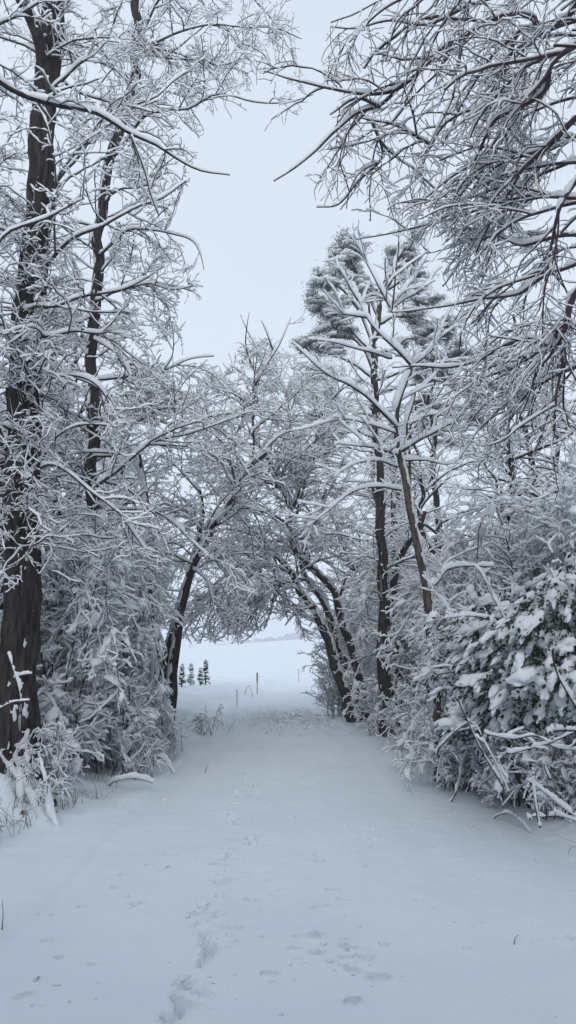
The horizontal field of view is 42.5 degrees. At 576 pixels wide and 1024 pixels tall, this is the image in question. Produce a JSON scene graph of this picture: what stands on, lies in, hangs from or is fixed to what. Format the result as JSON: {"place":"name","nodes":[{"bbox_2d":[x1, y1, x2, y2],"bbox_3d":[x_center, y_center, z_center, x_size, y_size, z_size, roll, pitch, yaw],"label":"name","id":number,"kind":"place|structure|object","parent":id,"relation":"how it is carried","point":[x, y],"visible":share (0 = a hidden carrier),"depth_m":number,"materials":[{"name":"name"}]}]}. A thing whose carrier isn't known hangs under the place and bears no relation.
{"place":"outdoors","nodes":[
{"label":"outdoors","id":0,"kind":"place"},
{"bbox_2d":[139,636,374,676],"bbox_3d":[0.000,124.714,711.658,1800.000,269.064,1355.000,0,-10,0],"label":"field","id":1,"kind":"structure","parent":0,"point":[283,658],"depth_m":81.70,"materials":[{"name":"white snow"}]},
{"bbox_2d":[209,623,373,645],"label":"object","id":2,"kind":"object","parent":1,"relation":"on","point":[292,636],"visible":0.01,"depth_m":488.81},
{"bbox_2d":[0,677,575,1023],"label":"path","id":3,"kind":"structure","parent":0,"point":[79,944],"depth_m":4.74,"materials":[{"name":"white snow"}]},
{"bbox_2d":[134,753,174,772],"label":"fallen branch","id":4,"kind":"object","parent":3,"relation":"on","point":[164,755],"visible":0.38,"depth_m":9.41,"materials":[{"name":"white plant"}]},
{"bbox_2d":[256,672,257,693],"bbox_3d":[-1.020,5.736,24.372,0.063,0.911,0.067,0,-10,0],"label":"marker post","id":5,"kind":"object","parent":3,"relation":"on","point":[257,681],"visible":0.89,"depth_m":24.39,"materials":[{"name":"grey wood"}]},
{"bbox_2d":[0,732,575,1023],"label":"snow crumbs","id":6,"kind":"object","parent":3,"relation":"on","point":[328,959],"visible":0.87,"depth_m":4.67,"materials":[{"name":"white snow"}]},
{"bbox_2d":[281,185,498,781],"bbox_3d":[1.254,-0.553,9.263,2.783,7.988,1.257,2,-10,-9],"label":"tree","id":7,"kind":"object","parent":3,"relation":"on","point":[401,458],"visible":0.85,"depth_m":9.38,"materials":[{"name":"white plant"}]},
{"bbox_2d":[449,743,469,801],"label":"fallen branch","id":8,"kind":"object","parent":3,"relation":"on","point":[458,781],"visible":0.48,"depth_m":7.60,"materials":[{"name":"white plant"}]},
{"bbox_2d":[493,809,531,832],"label":"fallen branch","id":9,"kind":"object","parent":3,"relation":"on","point":[506,811],"visible":1,"depth_m":6.70,"materials":[{"name":"white plant"}]},
{"bbox_2d":[532,767,541,827],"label":"fallen branch","id":10,"kind":"object","parent":3,"relation":"on","point":[535,802],"visible":1,"depth_m":4.99,"materials":[{"name":"white plant"}]},
{"bbox_2d":[0,676,575,858],"bbox_3d":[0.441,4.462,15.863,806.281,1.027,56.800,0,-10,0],"label":"ground","id":11,"kind":"structure","parent":0,"point":[226,692],"depth_m":8.67,"materials":[{"name":"white snow"}]},
{"bbox_2d":[0,805,24,826],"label":"fallen branch","id":12,"kind":"object","parent":11,"relation":"on","point":[8,813],"visible":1,"depth_m":6.13,"materials":[{"name":"white plant"}]},
{"bbox_2d":[15,767,26,814],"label":"fallen branch","id":13,"kind":"object","parent":11,"relation":"on","point":[19,786],"visible":0.36,"depth_m":6.74,"materials":[{"name":"white plant"}]},
{"bbox_2d":[0,287,56,440],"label":"tree","id":14,"kind":"object","parent":11,"relation":"on","point":[6,355],"visible":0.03,"depth_m":13.20,"materials":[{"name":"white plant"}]},
{"bbox_2d":[0,712,78,785],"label":"bramble","id":15,"kind":"object","parent":11,"relation":"on","point":[54,751],"visible":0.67,"depth_m":7.18,"materials":[{"name":"white plant"}]},
{"bbox_2d":[0,83,81,609],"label":"tree","id":16,"kind":"object","parent":11,"relation":"on","point":[8,155],"visible":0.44,"depth_m":9.60,"materials":[{"name":"white plant"}]},
{"bbox_2d":[0,295,86,509],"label":"tree","id":17,"kind":"object","parent":11,"relation":"on","point":[3,391],"visible":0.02,"depth_m":17.95,"materials":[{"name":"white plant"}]},
{"bbox_2d":[15,762,76,811],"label":"twig tuft","id":18,"kind":"object","parent":11,"relation":"on","point":[41,784],"visible":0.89,"depth_m":6.75,"materials":[{"name":"white plant"}]},
{"bbox_2d":[0,337,119,520],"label":"tree","id":19,"kind":"object","parent":11,"relation":"on","point":[5,431],"depth_m":13.90,"materials":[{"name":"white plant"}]},
{"bbox_2d":[37,662,86,757],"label":"bramble","id":20,"kind":"object","parent":11,"relation":"on","point":[41,673],"visible":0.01,"depth_m":9.18,"materials":[{"name":"grey plant"}]},
{"bbox_2d":[36,664,108,784],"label":"bramble","id":21,"kind":"object","parent":11,"relation":"on","point":[47,700],"visible":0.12,"depth_m":7.80,"materials":[{"name":"white plant"}]},
{"bbox_2d":[1,264,153,547],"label":"tree","id":22,"kind":"object","parent":11,"relation":"on","point":[73,365],"visible":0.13,"depth_m":16.20,"materials":[{"name":"grey plant"}]},
{"bbox_2d":[0,487,171,776],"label":"weeping shrub","id":23,"kind":"object","parent":11,"relation":"on","point":[81,617],"visible":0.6,"depth_m":8.57,"materials":[{"name":"white plant"}]},
{"bbox_2d":[40,383,147,521],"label":"tree","id":24,"kind":"object","parent":11,"relation":"on","point":[132,477],"visible":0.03,"depth_m":17.91,"materials":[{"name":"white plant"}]},
{"bbox_2d":[0,0,211,826],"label":"tree","id":25,"kind":"object","parent":11,"relation":"on","point":[25,334],"visible":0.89,"depth_m":7.51,"materials":[{"name":"black plant"}]},
{"bbox_2d":[7,651,21,730],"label":"hanging twig","id":26,"kind":"object","parent":25,"relation":"hanging from","point":[18,679],"visible":1,"depth_m":6.77,"materials":[{"name":"white plant"}]},
{"bbox_2d":[0,698,29,708],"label":"hanging twig","id":27,"kind":"object","parent":25,"relation":"attached to","point":[16,700],"visible":1,"depth_m":6.70,"materials":[{"name":"white plant"}]},
{"bbox_2d":[13,670,31,677],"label":"hanging twig","id":28,"kind":"object","parent":25,"relation":"attached to","point":[27,672],"visible":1,"depth_m":6.79,"materials":[{"name":"white plant"}]},
{"bbox_2d":[37,448,180,696],"bbox_3d":[-2.703,1.204,10.807,2.108,5.034,4.194,0,-10,0],"label":"tree","id":29,"kind":"object","parent":11,"relation":"on","point":[145,496],"visible":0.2,"depth_m":11.48,"materials":[{"name":"grey plant"}]},
{"bbox_2d":[36,515,183,749],"bbox_3d":[-3.138,1.633,10.220,2.617,3.300,2.997,6,-12,-30],"label":"weeping shrub","id":30,"kind":"object","parent":11,"relation":"on","point":[153,601],"visible":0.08,"depth_m":9.77,"materials":[{"name":"grey plant"}]},
{"bbox_2d":[0,0,229,241],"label":"tree","id":31,"kind":"object","parent":11,"relation":"on","point":[69,102],"visible":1,"depth_m":6.20,"materials":[{"name":"white plant"}]},
{"bbox_2d":[64,663,169,774],"bbox_3d":[-2.211,2.612,9.469,1.430,1.345,1.868,-2,-10,10],"label":"bramble","id":32,"kind":"object","parent":11,"relation":"on","point":[126,739],"visible":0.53,"depth_m":9.07,"materials":[{"name":"white plant"}]},
{"bbox_2d":[47,498,189,683],"bbox_3d":[-3.476,1.572,11.391,3.009,3.796,3.446,-7,-12,34],"label":"weeping shrub","id":33,"kind":"object","parent":11,"relation":"on","point":[176,613],"visible":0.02,"depth_m":11.94,"materials":[{"name":"grey plant"}]},
{"bbox_2d":[42,384,197,594],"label":"tree","id":34,"kind":"object","parent":11,"relation":"on","point":[99,462],"visible":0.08,"depth_m":21.22,"materials":[{"name":"grey plant"}]},
{"bbox_2d":[107,772,154,785],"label":"fallen branch","id":35,"kind":"object","parent":11,"relation":"on","point":[134,775],"visible":1,"depth_m":8.16,"materials":[{"name":"white plant"}]},
{"bbox_2d":[81,392,196,546],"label":"tree","id":36,"kind":"object","parent":11,"relation":"on","point":[148,483],"visible":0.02,"depth_m":24.17,"materials":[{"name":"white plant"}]},
{"bbox_2d":[104,521,182,685],"bbox_3d":[-3.815,1.932,14.127,3.596,3.961,3.140,2,-10,-9],"label":"weeping shrub","id":37,"kind":"object","parent":11,"relation":"on","point":[157,614],"visible":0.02,"depth_m":14.52,"materials":[{"name":"grey plant"}]},
{"bbox_2d":[118,592,169,691],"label":"weeping shrub","id":38,"kind":"object","parent":11,"relation":"on","point":[124,670],"depth_m":12.82,"materials":[{"name":"grey plant"}]},
{"bbox_2d":[116,739,172,779],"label":"twig tuft","id":39,"kind":"object","parent":11,"relation":"on","point":[149,756],"visible":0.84,"depth_m":9.00,"materials":[{"name":"grey plant"}]},
{"bbox_2d":[118,554,181,690],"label":"upright shrub","id":40,"kind":"object","parent":11,"relation":"on","point":[134,635],"depth_m":13.11,"materials":[{"name":"grey plant"}]},
{"bbox_2d":[118,671,190,752],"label":"bramble","id":41,"kind":"object","parent":11,"relation":"on","point":[168,722],"visible":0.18,"depth_m":10.59,"materials":[{"name":"grey plant"}]},
{"bbox_2d":[0,0,312,654],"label":"tree","id":42,"kind":"object","parent":11,"relation":"on","point":[137,46],"visible":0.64,"depth_m":11.01,"materials":[{"name":"white plant"}]},
{"bbox_2d":[162,715,188,750],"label":"twig tuft","id":43,"kind":"object","parent":11,"relation":"on","point":[172,736],"visible":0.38,"depth_m":11.15,"materials":[{"name":"grey plant"}]},
{"bbox_2d":[177,663,186,686],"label":"young conifer","id":44,"kind":"object","parent":11,"relation":"on","point":[181,675],"visible":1,"depth_m":25.36,"materials":[{"name":"grey plant"}]},
{"bbox_2d":[187,663,194,684],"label":"young conifer","id":45,"kind":"object","parent":11,"relation":"on","point":[191,674],"visible":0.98,"depth_m":26.32,"materials":[{"name":"grey plant"}]},
{"bbox_2d":[196,668,203,684],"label":"young conifer","id":46,"kind":"object","parent":11,"relation":"on","point":[200,677],"visible":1,"depth_m":27.31,"materials":[{"name":"grey plant"}]},
{"bbox_2d":[187,704,223,734],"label":"twig tuft","id":47,"kind":"object","parent":11,"relation":"on","point":[201,722],"visible":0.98,"depth_m":13.19,"materials":[{"name":"grey plant"}]},
{"bbox_2d":[202,659,209,684],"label":"young conifer","id":48,"kind":"object","parent":11,"relation":"on","point":[205,668],"visible":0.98,"depth_m":28.32,"materials":[{"name":"grey plant"}]},
{"bbox_2d":[113,304,349,738],"bbox_3d":[-1.020,0.004,12.719,4.254,8.019,2.561,0,-10,0],"label":"tree","id":49,"kind":"object","parent":11,"relation":"on","point":[173,639],"visible":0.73,"depth_m":12.75,"materials":[{"name":"grey plant"}]},
{"bbox_2d":[153,340,412,722],"bbox_3d":[-0.366,0.164,16.303,5.589,9.243,4.458,3,-11,-19],"label":"tree","id":50,"kind":"object","parent":11,"relation":"on","point":[335,647],"visible":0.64,"depth_m":15.85,"materials":[{"name":"grey plant"}]},
{"bbox_2d":[297,604,376,717],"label":"upright shrub","id":51,"kind":"object","parent":11,"relation":"on","point":[331,693],"visible":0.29,"depth_m":16.70,"materials":[{"name":"white plant"}]},
{"bbox_2d":[332,585,378,681],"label":"upright shrub","id":52,"kind":"object","parent":11,"relation":"on","point":[346,602],"visible":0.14,"depth_m":17.21,"materials":[{"name":"grey plant"}]},
{"bbox_2d":[310,479,401,611],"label":"tree","id":53,"kind":"object","parent":11,"relation":"on","point":[364,517],"visible":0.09,"depth_m":25.34,"materials":[{"name":"grey plant"}]},
{"bbox_2d":[348,706,394,736],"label":"twig tuft","id":54,"kind":"object","parent":11,"relation":"on","point":[373,724],"visible":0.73,"depth_m":12.97,"materials":[{"name":"grey plant"}]},
{"bbox_2d":[320,397,431,609],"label":"tree","id":55,"kind":"object","parent":11,"relation":"on","point":[396,496],"visible":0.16,"depth_m":21.58,"materials":[{"name":"grey plant"}]},
{"bbox_2d":[342,671,410,726],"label":"bramble","id":56,"kind":"object","parent":11,"relation":"on","point":[370,701],"visible":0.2,"depth_m":14.06,"materials":[{"name":"grey plant"}]},
{"bbox_2d":[345,571,414,680],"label":"upright shrub","id":57,"kind":"object","parent":11,"relation":"on","point":[372,646],"visible":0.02,"depth_m":15.33,"materials":[{"name":"grey plant"}]},
{"bbox_2d":[318,354,443,736],"bbox_3d":[1.880,0.664,13.707,2.598,7.310,2.085,0,-10,0],"label":"tree","id":58,"kind":"object","parent":11,"relation":"on","point":[383,676],"visible":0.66,"depth_m":13.54,"materials":[{"name":"grey plant"}]},
{"bbox_2d":[312,430,451,618],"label":"tree","id":59,"kind":"object","parent":11,"relation":"on","point":[415,497],"visible":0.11,"depth_m":23.91,"materials":[{"name":"grey plant"}]},
{"bbox_2d":[288,221,487,659],"bbox_3d":[2.956,-1.685,21.401,6.101,14.330,3.674,0,-10,0],"label":"pine tree","id":60,"kind":"object","parent":11,"relation":"on","point":[422,331],"visible":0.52,"depth_m":22.09,"materials":[{"name":"grey plant"}]},
{"bbox_2d":[223,0,575,505],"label":"tree","id":61,"kind":"object","parent":11,"relation":"on","point":[495,108],"visible":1,"depth_m":6.31,"materials":[{"name":"white plant"}]},
{"bbox_2d":[550,645,575,707],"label":"fallen branch","id":62,"kind":"object","parent":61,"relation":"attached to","point":[567,689],"visible":1,"depth_m":5.07,"materials":[{"name":"white plant"}]},
{"bbox_2d":[333,479,466,732],"bbox_3d":[2.169,1.865,14.069,2.057,4.897,1.941,5,-11,-28],"label":"tree","id":63,"kind":"object","parent":11,"relation":"on","point":[399,539],"visible":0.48,"depth_m":13.92,"materials":[{"name":"grey plant"}]},
{"bbox_2d":[375,682,432,748],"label":"bramble","id":64,"kind":"object","parent":11,"relation":"on","point":[398,709],"visible":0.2,"depth_m":11.58,"materials":[{"name":"grey plant"}]},
{"bbox_2d":[397,729,422,758],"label":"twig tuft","id":65,"kind":"object","parent":11,"relation":"on","point":[403,747],"visible":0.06,"depth_m":10.41,"materials":[{"name":"grey plant"}]},
{"bbox_2d":[388,536,436,680],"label":"upright shrub","id":66,"kind":"object","parent":11,"relation":"on","point":[408,554],"depth_m":14.77,"materials":[{"name":"grey plant"}]},
{"bbox_2d":[339,527,492,718],"bbox_3d":[2.823,2.105,13.272,3.147,3.466,2.748,-10,-14,44],"label":"weeping shrub","id":67,"kind":"object","parent":11,"relation":"on","point":[370,570],"visible":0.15,"depth_m":13.35,"materials":[{"name":"grey plant"}]},
{"bbox_2d":[382,692,486,775],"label":"bramble","id":68,"kind":"object","parent":11,"relation":"on","point":[400,743],"visible":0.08,"depth_m":9.41,"materials":[{"name":"grey plant"}]},
{"bbox_2d":[347,360,522,617],"bbox_3d":[3.400,0.466,17.282,4.049,8.602,4.643,1,-10,-8],"label":"tree","id":69,"kind":"object","parent":11,"relation":"on","point":[432,477],"visible":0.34,"depth_m":16.94,"materials":[{"name":"grey plant"}]},
{"bbox_2d":[390,711,511,793],"bbox_3d":[1.866,2.631,8.388,1.474,1.062,1.129,-2,-10,14],"label":"bramble","id":70,"kind":"object","parent":11,"relation":"on","point":[448,763],"visible":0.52,"depth_m":8.16,"materials":[{"name":"white plant"}]},
{"bbox_2d":[368,528,557,740],"bbox_3d":[2.680,1.765,10.437,2.997,3.300,2.617,-6,-12,30],"label":"weeping shrub","id":71,"kind":"object","parent":11,"relation":"on","point":[462,575],"visible":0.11,"depth_m":10.35,"materials":[{"name":"white plant"}]},
{"bbox_2d":[408,592,560,754],"bbox_3d":[2.500,2.006,8.791,1.858,2.046,1.622,-5,-11,27],"label":"weeping shrub","id":72,"kind":"object","parent":11,"relation":"on","point":[431,640],"visible":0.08,"depth_m":8.72,"materials":[{"name":"grey plant"}]},
{"bbox_2d":[456,520,518,587],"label":"upright shrub","id":73,"kind":"object","parent":11,"relation":"on","point":[505,524],"depth_m":11.57,"materials":[{"name":"grey plant"}]},
{"bbox_2d":[401,533,575,808],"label":"evergreen bush","id":74,"kind":"object","parent":11,"relation":"on","point":[494,675],"visible":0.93,"depth_m":6.92,"materials":[{"name":"white plant"}]},
{"bbox_2d":[430,560,493,585],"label":"fallen branch","id":75,"kind":"object","parent":74,"relation":"on","point":[445,568],"visible":0.95,"depth_m":7.98,"materials":[{"name":"white plant"}]},
{"bbox_2d":[436,718,508,790],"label":"fallen branch","id":76,"kind":"object","parent":74,"relation":"attached to","point":[459,728],"visible":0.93,"depth_m":6.53,"materials":[{"name":"white plant"}]},
{"bbox_2d":[455,697,508,789],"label":"fallen branch","id":77,"kind":"object","parent":76,"relation":"attached to","point":[493,768],"visible":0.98,"depth_m":6.06,"materials":[{"name":"grey wood"}]},
{"bbox_2d":[484,726,575,751],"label":"fallen branch","id":78,"kind":"object","parent":74,"relation":"on","point":[510,735],"visible":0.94,"depth_m":5.73,"materials":[{"name":"white plant"}]},
{"bbox_2d":[506,731,575,753],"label":"fallen branch","id":79,"kind":"object","parent":78,"relation":"on","point":[539,745],"visible":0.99,"depth_m":5.51,"materials":[{"name":"white plant"}]},
{"bbox_2d":[546,723,575,734],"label":"fallen branch","id":80,"kind":"object","parent":74,"relation":"on","point":[550,729],"visible":1,"depth_m":5.22,"materials":[{"name":"white plant"}]},
{"bbox_2d":[416,464,575,701],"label":"weeping shrub","id":81,"kind":"object","parent":11,"relation":"on","point":[529,527],"visible":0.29,"depth_m":9.64,"materials":[{"name":"white plant"}]},
{"bbox_2d":[432,382,570,551],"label":"tree","id":82,"kind":"object","parent":11,"relation":"on","point":[490,476],"visible":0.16,"depth_m":20.38,"materials":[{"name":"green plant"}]},
{"bbox_2d":[441,345,575,578],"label":"tree","id":83,"kind":"object","parent":11,"relation":"on","point":[510,472],"visible":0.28,"depth_m":12.29,"materials":[{"name":"grey plant"}]},
{"bbox_2d":[460,710,558,807],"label":"bramble","id":84,"kind":"object","parent":11,"relation":"on","point":[487,782],"visible":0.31,"depth_m":7.46,"materials":[{"name":"grey plant"}]},
{"bbox_2d":[470,489,552,554],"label":"weeping shrub","id":85,"kind":"object","parent":11,"relation":"on","point":[513,521],"visible":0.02,"depth_m":13.27,"materials":[{"name":"grey plant"}]},
{"bbox_2d":[454,626,575,744],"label":"bare bramble","id":86,"kind":"object","parent":11,"relation":"on","point":[550,698],"visible":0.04,"depth_m":7.98,"materials":[{"name":"grey plant"}]},
{"bbox_2d":[463,297,575,493],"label":"tree","id":87,"kind":"object","parent":11,"relation":"on","point":[526,431],"visible":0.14,"depth_m":15.77,"materials":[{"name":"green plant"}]},
{"bbox_2d":[475,344,575,561],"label":"tree","id":88,"kind":"object","parent":11,"relation":"on","point":[562,462],"visible":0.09,"depth_m":11.74,"materials":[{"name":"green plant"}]},
{"bbox_2d":[480,668,575,799],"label":"bare bramble","id":89,"kind":"object","parent":11,"relation":"on","point":[540,739],"visible":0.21,"depth_m":6.55,"materials":[{"name":"grey plant"}]},
{"bbox_2d":[494,714,575,820],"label":"bramble","id":90,"kind":"object","parent":11,"relation":"on","point":[541,769],"visible":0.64,"depth_m":6.46,"materials":[{"name":"white plant"}]},
{"bbox_2d":[503,753,569,822],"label":"twig tuft","id":91,"kind":"object","parent":11,"relation":"on","point":[550,805],"visible":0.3,"depth_m":6.73,"materials":[{"name":"grey plant"}]},
{"bbox_2d":[510,432,575,655],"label":"weeping shrub","id":92,"kind":"object","parent":11,"relation":"on","point":[552,510],"visible":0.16,"depth_m":9.63,"materials":[{"name":"grey plant"}]},
{"bbox_2d":[514,295,575,539],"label":"tree","id":93,"kind":"object","parent":11,"relation":"on","point":[547,467],"visible":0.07,"depth_m":13.18,"materials":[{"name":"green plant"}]},
{"bbox_2d":[526,808,575,823],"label":"fallen branch","id":94,"kind":"object","parent":11,"relation":"on","point":[559,813],"visible":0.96,"depth_m":5.04,"materials":[{"name":"white plant"}]},
{"bbox_2d":[527,778,575,816],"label":"fallen branch","id":95,"kind":"object","parent":94,"relation":"on","point":[560,802],"visible":0.92,"depth_m":5.12,"materials":[{"name":"white plant"}]},
{"bbox_2d":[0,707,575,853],"bbox_3d":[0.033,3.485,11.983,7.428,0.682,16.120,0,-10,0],"label":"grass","id":96,"kind":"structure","parent":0,"point":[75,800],"depth_m":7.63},
{"bbox_2d":[0,0,575,649],"label":"sky","id":97,"kind":"structure","parent":0,"point":[259,237],"materials":[{"name":"white"}]}
]}

